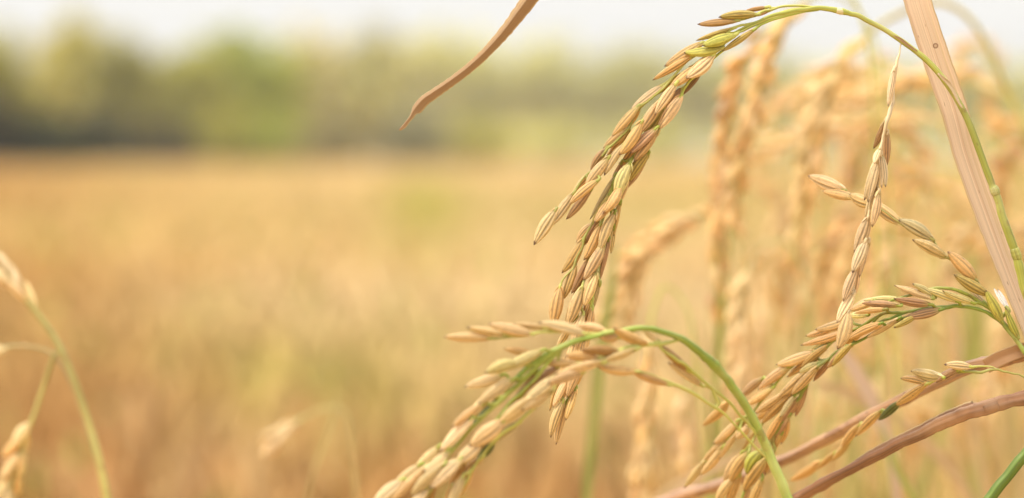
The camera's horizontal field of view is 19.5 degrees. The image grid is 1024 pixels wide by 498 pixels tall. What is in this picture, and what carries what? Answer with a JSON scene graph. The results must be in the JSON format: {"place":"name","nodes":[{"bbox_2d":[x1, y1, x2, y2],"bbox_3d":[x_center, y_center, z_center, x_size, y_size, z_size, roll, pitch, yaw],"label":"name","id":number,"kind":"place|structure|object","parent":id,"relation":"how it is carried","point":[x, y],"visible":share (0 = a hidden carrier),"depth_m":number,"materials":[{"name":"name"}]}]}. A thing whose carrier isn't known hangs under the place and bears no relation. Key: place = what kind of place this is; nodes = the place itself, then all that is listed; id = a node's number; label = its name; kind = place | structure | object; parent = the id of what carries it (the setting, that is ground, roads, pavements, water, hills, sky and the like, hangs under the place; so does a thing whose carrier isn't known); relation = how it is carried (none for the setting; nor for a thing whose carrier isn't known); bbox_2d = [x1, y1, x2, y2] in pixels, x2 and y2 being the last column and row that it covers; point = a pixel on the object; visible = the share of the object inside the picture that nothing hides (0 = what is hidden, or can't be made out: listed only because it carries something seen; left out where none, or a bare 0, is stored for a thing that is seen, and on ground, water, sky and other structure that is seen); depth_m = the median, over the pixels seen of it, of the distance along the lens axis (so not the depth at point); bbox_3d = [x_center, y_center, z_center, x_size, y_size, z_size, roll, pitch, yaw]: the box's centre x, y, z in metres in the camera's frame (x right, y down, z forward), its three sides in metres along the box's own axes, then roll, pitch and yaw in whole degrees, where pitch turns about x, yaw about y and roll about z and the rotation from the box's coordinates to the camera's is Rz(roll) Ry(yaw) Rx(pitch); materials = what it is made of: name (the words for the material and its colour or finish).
{"place":"outdoors","nodes":[
{"label":"outdoors","id":0,"kind":"place"},
{"bbox_2d":[399,0,538,130],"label":"dry leaf","id":1,"kind":"object","parent":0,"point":[521,10],"visible":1,"depth_m":0.69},
{"bbox_2d":[0,0,1023,156],"label":"sky","id":2,"kind":"structure","parent":0,"point":[166,25],"materials":[{"name":"white"}]},
{"bbox_2d":[301,157,1023,163],"bbox_3d":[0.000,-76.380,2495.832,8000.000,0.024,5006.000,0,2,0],"label":"ground","id":3,"kind":"structure","parent":0,"point":[367,160],"depth_m":760.75,"materials":[{"name":"plant"}]},
{"bbox_2d":[0,88,48,165],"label":"shrub","id":4,"kind":"object","parent":3,"relation":"on","point":[9,153],"visible":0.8,"depth_m":117.90,"materials":[{"name":"green plant"}]},
{"bbox_2d":[0,22,58,144],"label":"tree","id":5,"kind":"object","parent":3,"relation":"on","point":[18,88],"visible":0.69,"depth_m":128.86,"materials":[{"name":"green plant"}]},
{"bbox_2d":[0,345,102,497],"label":"rice stalk","id":6,"kind":"object","parent":3,"relation":"on","point":[3,349],"visible":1,"depth_m":0.87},
{"bbox_2d":[0,350,104,497],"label":"rice stalk","id":7,"kind":"object","parent":3,"relation":"on","point":[14,453],"visible":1,"depth_m":0.86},
{"bbox_2d":[0,253,110,497],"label":"rice stalk","id":8,"kind":"object","parent":3,"relation":"on","point":[10,278],"visible":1,"depth_m":0.86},
{"bbox_2d":[3,100,117,166],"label":"shrub","id":9,"kind":"object","parent":3,"relation":"on","point":[50,133],"visible":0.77,"depth_m":119.07,"materials":[{"name":"green plant"}]},
{"bbox_2d":[26,3,117,163],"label":"tree","id":10,"kind":"object","parent":3,"relation":"on","point":[68,44],"visible":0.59,"depth_m":168.31,"materials":[{"name":"green plant"}]},
{"bbox_2d":[66,102,143,163],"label":"shrub","id":11,"kind":"object","parent":3,"relation":"on","point":[108,122],"visible":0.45,"depth_m":149.35,"materials":[{"name":"green plant"}]},
{"bbox_2d":[71,25,187,152],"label":"tree","id":12,"kind":"object","parent":3,"relation":"on","point":[127,75],"visible":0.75,"depth_m":163.78,"materials":[{"name":"green plant"}]},
{"bbox_2d":[123,111,212,164],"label":"shrub","id":13,"kind":"object","parent":3,"relation":"on","point":[175,143],"visible":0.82,"depth_m":149.24,"materials":[{"name":"green plant"}]},
{"bbox_2d":[151,31,237,159],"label":"tree","id":14,"kind":"object","parent":3,"relation":"on","point":[194,75],"visible":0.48,"depth_m":173.18,"materials":[{"name":"green plant"}]},
{"bbox_2d":[179,96,275,163],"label":"shrub","id":15,"kind":"object","parent":3,"relation":"on","point":[220,138],"visible":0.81,"depth_m":164.10,"materials":[{"name":"green plant"}]},
{"bbox_2d":[168,20,317,139],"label":"tree","id":16,"kind":"object","parent":3,"relation":"on","point":[264,79],"visible":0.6,"depth_m":178.48,"materials":[{"name":"green plant"}]},
{"bbox_2d":[236,108,310,164],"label":"shrub","id":17,"kind":"object","parent":3,"relation":"on","point":[276,139],"visible":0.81,"depth_m":163.91,"materials":[{"name":"green plant"}]},
{"bbox_2d":[260,406,357,497],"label":"rice stalk","id":18,"kind":"object","parent":3,"relation":"on","point":[275,437],"visible":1,"depth_m":1.00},
{"bbox_2d":[277,18,353,132],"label":"tree","id":19,"kind":"object","parent":3,"relation":"on","point":[326,56],"visible":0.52,"depth_m":237.51,"materials":[{"name":"green plant"}]},
{"bbox_2d":[306,394,337,497],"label":"rice stalk","id":20,"kind":"object","parent":3,"relation":"on","point":[320,452],"visible":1,"depth_m":1.00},
{"bbox_2d":[287,105,379,163],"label":"shrub","id":21,"kind":"object","parent":3,"relation":"on","point":[333,138],"visible":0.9,"depth_m":158.91,"materials":[{"name":"green plant"}]},
{"bbox_2d":[324,10,412,163],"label":"tree","id":22,"kind":"object","parent":3,"relation":"on","point":[371,85],"visible":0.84,"depth_m":188.41,"materials":[{"name":"green plant"}]},
{"bbox_2d":[364,98,461,163],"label":"shrub","id":23,"kind":"object","parent":3,"relation":"on","point":[419,136],"visible":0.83,"depth_m":159.01,"materials":[{"name":"green plant"}]},
{"bbox_2d":[392,16,529,130],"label":"tree","id":24,"kind":"object","parent":3,"relation":"on","point":[430,65],"visible":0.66,"depth_m":394.10,"materials":[{"name":"green plant"}]},
{"bbox_2d":[435,102,536,163],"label":"shrub","id":25,"kind":"object","parent":3,"relation":"on","point":[490,143],"visible":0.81,"depth_m":188.93,"materials":[{"name":"green plant"}]},
{"bbox_2d":[0,162,1023,497],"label":"rice field","id":26,"kind":"structure","parent":3,"relation":"on","point":[212,324],"depth_m":6.27,"materials":[{"name":"plant"}]},
{"bbox_2d":[450,30,619,162],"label":"tree","id":27,"kind":"object","parent":3,"relation":"on","point":[543,78],"visible":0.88,"depth_m":394.38,"materials":[{"name":"green plant"}]},
{"bbox_2d":[503,115,608,163],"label":"shrub","id":28,"kind":"object","parent":3,"relation":"on","point":[569,139],"visible":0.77,"depth_m":327.62,"materials":[{"name":"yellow plant"}]},
{"bbox_2d":[374,320,792,497],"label":"rice stalk","id":29,"kind":"object","parent":3,"relation":"on","point":[425,480],"visible":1,"depth_m":0.65,"materials":[{"name":"plant"}]},
{"bbox_2d":[582,245,617,497],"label":"green leaf","id":30,"kind":"object","parent":3,"relation":"on","point":[597,381],"visible":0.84,"depth_m":1.00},
{"bbox_2d":[568,31,712,146],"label":"tree","id":31,"kind":"object","parent":3,"relation":"on","point":[630,75],"visible":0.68,"depth_m":394.83,"materials":[{"name":"green plant"}]},
{"bbox_2d":[580,113,712,163],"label":"shrub","id":32,"kind":"object","parent":3,"relation":"on","point":[662,146],"visible":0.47,"depth_m":327.43,"materials":[{"name":"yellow plant"}]},
{"bbox_2d":[628,285,707,497],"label":"rice stalk","id":33,"kind":"object","parent":3,"relation":"on","point":[644,474],"visible":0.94,"depth_m":0.97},
{"bbox_2d":[594,204,753,491],"bbox_3d":[0.061,0.509,1.030,0.063,1.049,0.028,1,2,27],"label":"rice stalk","id":34,"kind":"object","parent":3,"relation":"on","point":[635,258],"visible":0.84,"depth_m":1.02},
{"bbox_2d":[671,367,725,497],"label":"rice stalk","id":35,"kind":"object","parent":3,"relation":"on","point":[682,427],"visible":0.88,"depth_m":1.06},
{"bbox_2d":[655,449,752,497],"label":"dry leaf","id":36,"kind":"object","parent":3,"relation":"on","point":[723,462],"visible":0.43,"depth_m":0.95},
{"bbox_2d":[709,181,731,497],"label":"green leaf","id":37,"kind":"object","parent":3,"relation":"on","point":[720,339],"visible":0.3,"depth_m":1.05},
{"bbox_2d":[658,43,808,146],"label":"tree","id":38,"kind":"object","parent":3,"relation":"on","point":[710,103],"visible":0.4,"depth_m":396.36,"materials":[{"name":"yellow plant"}]},
{"bbox_2d":[708,358,781,497],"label":"rice stalk","id":39,"kind":"object","parent":3,"relation":"on","point":[757,370],"visible":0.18,"depth_m":1.33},
{"bbox_2d":[677,117,833,163],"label":"shrub","id":40,"kind":"object","parent":3,"relation":"on","point":[783,155],"visible":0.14,"depth_m":328.17,"materials":[{"name":"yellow plant"}]},
{"bbox_2d":[711,181,803,412],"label":"rice stalk","id":41,"kind":"object","parent":3,"relation":"on","point":[764,194],"visible":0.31,"depth_m":1.32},
{"bbox_2d":[735,250,791,497],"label":"rice stalk","id":42,"kind":"object","parent":3,"relation":"on","point":[783,314],"visible":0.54,"depth_m":1.33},
{"bbox_2d":[721,240,820,497],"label":"rice stalk","id":43,"kind":"object","parent":3,"relation":"on","point":[738,361],"visible":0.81,"depth_m":1.00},
{"bbox_2d":[534,5,1023,443],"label":"rice stalk","id":44,"kind":"object","parent":3,"relation":"on","point":[658,116],"visible":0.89,"depth_m":0.70,"materials":[{"name":"yellow plant"}]},
{"bbox_2d":[757,327,800,492],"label":"dry leaf","id":45,"kind":"object","parent":3,"relation":"on","point":[790,466],"visible":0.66,"depth_m":1.10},
{"bbox_2d":[778,155,814,497],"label":"dry leaf","id":46,"kind":"object","parent":3,"relation":"on","point":[797,336],"visible":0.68,"depth_m":1.20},
{"bbox_2d":[749,300,848,497],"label":"rice stalk","id":47,"kind":"object","parent":3,"relation":"on","point":[765,325],"visible":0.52,"depth_m":1.35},
{"bbox_2d":[719,0,884,497],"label":"rice stalk","id":48,"kind":"object","parent":3,"relation":"on","point":[763,71],"visible":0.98,"depth_m":0.98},
{"bbox_2d":[768,225,835,497],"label":"rice stalk","id":49,"kind":"object","parent":3,"relation":"on","point":[779,279],"visible":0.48,"depth_m":1.18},
{"bbox_2d":[707,0,899,464],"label":"rice stalk","id":50,"kind":"object","parent":3,"relation":"on","point":[728,91],"visible":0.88,"depth_m":1.00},
{"bbox_2d":[784,194,824,488],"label":"green leaf","id":51,"kind":"object","parent":3,"relation":"on","point":[793,419],"visible":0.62,"depth_m":1.15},
{"bbox_2d":[749,76,871,497],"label":"rice stalk","id":52,"kind":"object","parent":3,"relation":"on","point":[781,102],"visible":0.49,"depth_m":1.31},
{"bbox_2d":[758,187,864,497],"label":"rice stalk","id":53,"kind":"object","parent":3,"relation":"on","point":[774,224],"visible":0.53,"depth_m":1.32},
{"bbox_2d":[777,298,861,497],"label":"rice stalk","id":54,"kind":"object","parent":3,"relation":"on","point":[833,305],"visible":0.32,"depth_m":1.16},
{"bbox_2d":[812,360,840,497],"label":"green leaf","id":55,"kind":"object","parent":3,"relation":"on","point":[829,406],"visible":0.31,"depth_m":1.20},
{"bbox_2d":[810,268,856,497],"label":"rice stalk","id":56,"kind":"object","parent":3,"relation":"on","point":[819,318],"visible":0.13,"depth_m":1.32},
{"bbox_2d":[783,397,891,497],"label":"rice stalk","id":57,"kind":"object","parent":3,"relation":"on","point":[839,405],"visible":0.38,"depth_m":1.29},
{"bbox_2d":[793,57,885,497],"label":"rice stalk","id":58,"kind":"object","parent":3,"relation":"on","point":[854,73],"visible":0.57,"depth_m":1.26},
{"bbox_2d":[781,77,897,497],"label":"rice stalk","id":59,"kind":"object","parent":3,"relation":"on","point":[845,81],"visible":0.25,"depth_m":1.36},
{"bbox_2d":[658,343,1023,497],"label":"dry stalk","id":60,"kind":"object","parent":3,"relation":"on","point":[1008,356],"visible":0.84,"depth_m":0.76,"materials":[{"name":"brown plant"}]},
{"bbox_2d":[802,223,885,488],"bbox_3d":[0.136,0.497,1.291,0.052,1.019,0.023,-2,2,-42],"label":"rice stalk","id":61,"kind":"object","parent":3,"relation":"on","point":[864,278],"visible":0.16,"depth_m":1.28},
{"bbox_2d":[765,50,924,153],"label":"tree","id":62,"kind":"object","parent":3,"relation":"on","point":[885,67],"visible":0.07,"depth_m":395.03,"materials":[{"name":"yellow plant"}]},
{"bbox_2d":[810,311,886,434],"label":"rice stalk","id":63,"kind":"object","parent":3,"relation":"on","point":[877,383],"visible":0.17,"depth_m":1.24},
{"bbox_2d":[684,174,1023,497],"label":"rice stalk","id":64,"kind":"object","parent":3,"relation":"on","point":[754,464],"visible":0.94,"depth_m":0.72,"materials":[{"name":"plant"}]},
{"bbox_2d":[835,341,901,497],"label":"dry leaf","id":65,"kind":"object","parent":3,"relation":"on","point":[864,385],"visible":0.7,"depth_m":0.93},
{"bbox_2d":[821,429,918,492],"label":"rice stalk","id":66,"kind":"object","parent":3,"relation":"on","point":[834,445],"visible":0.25,"depth_m":1.31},
{"bbox_2d":[823,313,927,496],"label":"rice stalk","id":67,"kind":"object","parent":3,"relation":"on","point":[909,355],"visible":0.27,"depth_m":1.22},
{"bbox_2d":[852,215,903,497],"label":"green leaf","id":68,"kind":"object","parent":3,"relation":"on","point":[872,377],"visible":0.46,"depth_m":1.20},
{"bbox_2d":[843,127,914,493],"bbox_3d":[0.171,0.476,1.351,0.048,1.065,0.023,2,2,42],"label":"rice stalk","id":69,"kind":"object","parent":3,"relation":"on","point":[894,139],"visible":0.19,"depth_m":1.34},
{"bbox_2d":[840,169,920,497],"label":"rice stalk","id":70,"kind":"object","parent":3,"relation":"on","point":[914,210],"visible":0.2,"depth_m":1.44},
{"bbox_2d":[849,242,914,463],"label":"rice stalk","id":71,"kind":"object","parent":3,"relation":"on","point":[871,257],"visible":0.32,"depth_m":1.26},
{"bbox_2d":[807,160,958,313],"bbox_3d":[0.163,0.467,1.161,0.095,1.002,0.027,1,2,17],"label":"rice stalk","id":72,"kind":"object","parent":3,"relation":"on","point":[822,263],"visible":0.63,"depth_m":1.15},
{"bbox_2d":[836,91,930,497],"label":"rice stalk","id":73,"kind":"object","parent":3,"relation":"on","point":[849,139],"visible":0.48,"depth_m":1.21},
{"bbox_2d":[751,106,1023,183],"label":"rice stalk","id":74,"kind":"object","parent":3,"relation":"on","point":[841,122],"visible":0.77,"depth_m":1.12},
{"bbox_2d":[824,121,950,163],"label":"shrub","id":75,"kind":"object","parent":3,"relation":"on","point":[900,145],"visible":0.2,"depth_m":328.00,"materials":[{"name":"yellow plant"}]},
{"bbox_2d":[831,203,945,497],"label":"rice stalk","id":76,"kind":"object","parent":3,"relation":"on","point":[842,259],"visible":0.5,"depth_m":1.13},
{"bbox_2d":[839,52,942,494],"bbox_3d":[0.183,0.459,1.401,0.060,1.102,0.027,1,2,31],"label":"rice stalk","id":77,"kind":"object","parent":3,"relation":"on","point":[885,58],"visible":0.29,"depth_m":1.39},
{"bbox_2d":[809,380,974,497],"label":"dry leaf","id":78,"kind":"object","parent":3,"relation":"on","point":[936,452],"visible":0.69,"depth_m":1.02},
{"bbox_2d":[855,413,933,497],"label":"rice stalk","id":79,"kind":"object","parent":3,"relation":"on","point":[867,470],"visible":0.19,"depth_m":1.27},
{"bbox_2d":[849,124,942,497],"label":"rice stalk","id":80,"kind":"object","parent":3,"relation":"on","point":[922,149],"visible":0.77,"depth_m":1.14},
{"bbox_2d":[880,424,915,497],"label":"green leaf","id":81,"kind":"object","parent":3,"relation":"on","point":[902,478],"visible":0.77,"depth_m":0.92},
{"bbox_2d":[865,106,932,497],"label":"dry leaf","id":82,"kind":"object","parent":3,"relation":"on","point":[907,328],"visible":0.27,"depth_m":1.25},
{"bbox_2d":[785,0,1023,283],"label":"rice stalk","id":83,"kind":"object","parent":3,"relation":"on","point":[810,157],"visible":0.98,"depth_m":1.03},
{"bbox_2d":[789,361,1023,480],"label":"rice stalk","id":84,"kind":"object","parent":3,"relation":"on","point":[922,377],"visible":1,"depth_m":0.72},
{"bbox_2d":[792,390,1023,497],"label":"dry stalk","id":85,"kind":"object","parent":3,"relation":"on","point":[961,413],"visible":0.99,"depth_m":0.71,"materials":[{"name":"brown plant"}]},
{"bbox_2d":[884,269,933,491],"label":"rice stalk","id":86,"kind":"object","parent":3,"relation":"on","point":[887,344],"visible":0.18,"depth_m":1.39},
{"bbox_2d":[868,399,955,497],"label":"rice stalk","id":87,"kind":"object","parent":3,"relation":"on","point":[918,407],"visible":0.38,"depth_m":1.20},
{"bbox_2d":[801,68,1023,119],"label":"rice stalk","id":88,"kind":"object","parent":3,"relation":"on","point":[847,97],"visible":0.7,"depth_m":1.13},
{"bbox_2d":[860,243,970,488],"bbox_3d":[0.166,0.500,1.186,0.054,1.005,0.025,1,2,31],"label":"rice stalk","id":89,"kind":"object","parent":3,"relation":"on","point":[868,349],"visible":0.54,"depth_m":1.18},
{"bbox_2d":[902,300,955,470],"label":"rice stalk","id":90,"kind":"object","parent":3,"relation":"on","point":[919,326],"visible":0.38,"depth_m":1.33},
{"bbox_2d":[888,171,971,490],"bbox_3d":[0.179,0.486,1.242,0.050,1.037,0.024,1,2,40],"label":"rice stalk","id":91,"kind":"object","parent":3,"relation":"on","point":[941,184],"visible":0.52,"depth_m":1.23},
{"bbox_2d":[900,410,981,497],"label":"rice stalk","id":92,"kind":"object","parent":3,"relation":"on","point":[908,452],"visible":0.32,"depth_m":1.28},
{"bbox_2d":[912,383,972,464],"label":"rice stalk","id":93,"kind":"object","parent":3,"relation":"on","point":[962,426],"visible":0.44,"depth_m":1.22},
{"bbox_2d":[916,317,973,497],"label":"green leaf","id":94,"kind":"object","parent":3,"relation":"on","point":[938,436],"visible":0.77,"depth_m":1.15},
{"bbox_2d":[898,64,1008,431],"bbox_3d":[0.173,0.464,1.225,0.059,1.080,0.026,-1,2,-36],"label":"rice stalk","id":95,"kind":"object","parent":3,"relation":"on","point":[969,72],"visible":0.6,"depth_m":1.21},
{"bbox_2d":[920,383,994,486],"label":"rice stalk","id":96,"kind":"object","parent":3,"relation":"on","point":[936,400],"visible":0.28,"depth_m":1.28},
{"bbox_2d":[896,39,1023,162],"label":"tree","id":97,"kind":"object","parent":3,"relation":"on","point":[973,95],"visible":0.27,"depth_m":393.98,"materials":[{"name":"yellow plant"}]},
{"bbox_2d":[903,0,1023,337],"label":"dry leaf","id":98,"kind":"object","parent":3,"relation":"on","point":[927,32],"visible":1,"depth_m":0.71,"materials":[{"name":"plant"}]},
{"bbox_2d":[941,266,988,497],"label":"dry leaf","id":99,"kind":"object","parent":3,"relation":"on","point":[971,423],"visible":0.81,"depth_m":1.10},
{"bbox_2d":[924,114,1023,161],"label":"shrub","id":100,"kind":"object","parent":3,"relation":"on","point":[990,147],"visible":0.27,"depth_m":327.47,"materials":[{"name":"yellow plant"}]},
{"bbox_2d":[963,249,988,497],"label":"green leaf","id":101,"kind":"object","parent":3,"relation":"on","point":[979,339],"visible":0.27,"depth_m":1.40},
{"bbox_2d":[943,187,1008,497],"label":"rice stalk","id":102,"kind":"object","parent":3,"relation":"on","point":[951,206],"visible":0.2,"depth_m":1.25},
{"bbox_2d":[943,35,1011,497],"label":"rice stalk","id":103,"kind":"object","parent":3,"relation":"on","point":[959,51],"visible":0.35,"depth_m":1.40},
{"bbox_2d":[940,206,1020,497],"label":"rice stalk","id":104,"kind":"object","parent":3,"relation":"on","point":[963,234],"visible":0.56,"depth_m":1.13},
{"bbox_2d":[937,231,1023,297],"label":"rice stalk","id":105,"kind":"object","parent":3,"relation":"on","point":[973,244],"visible":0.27,"depth_m":1.26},
{"bbox_2d":[969,364,1023,445],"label":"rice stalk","id":106,"kind":"object","parent":3,"relation":"on","point":[988,384],"visible":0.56,"depth_m":1.21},
{"bbox_2d":[976,255,1020,368],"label":"rice stalk","id":107,"kind":"object","parent":3,"relation":"on","point":[990,265],"visible":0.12,"depth_m":1.42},
{"bbox_2d":[975,214,1023,285],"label":"rice stalk","id":108,"kind":"object","parent":3,"relation":"on","point":[1018,230],"visible":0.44,"depth_m":1.16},
{"bbox_2d":[979,113,1021,145],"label":"rice stalk","id":109,"kind":"object","parent":3,"relation":"on","point":[997,121],"visible":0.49,"depth_m":1.17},
{"bbox_2d":[983,448,1023,497],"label":"green stalk","id":110,"kind":"object","parent":3,"relation":"on","point":[1004,479],"visible":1,"depth_m":0.70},
{"bbox_2d":[991,289,1016,385],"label":"rice stalk","id":111,"kind":"object","parent":3,"relation":"on","point":[1002,337],"visible":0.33,"depth_m":1.13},
{"bbox_2d":[987,61,1023,127],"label":"tree","id":112,"kind":"object","parent":3,"relation":"on","point":[1020,71],"visible":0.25,"depth_m":396.76,"materials":[{"name":"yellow plant"}]},
{"bbox_2d":[988,131,1023,206],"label":"rice stalk","id":113,"kind":"object","parent":3,"relation":"on","point":[1000,162],"visible":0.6,"depth_m":1.18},
{"bbox_2d":[995,171,1023,497],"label":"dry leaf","id":114,"kind":"object","parent":3,"relation":"on","point":[1012,342],"visible":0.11,"depth_m":1.25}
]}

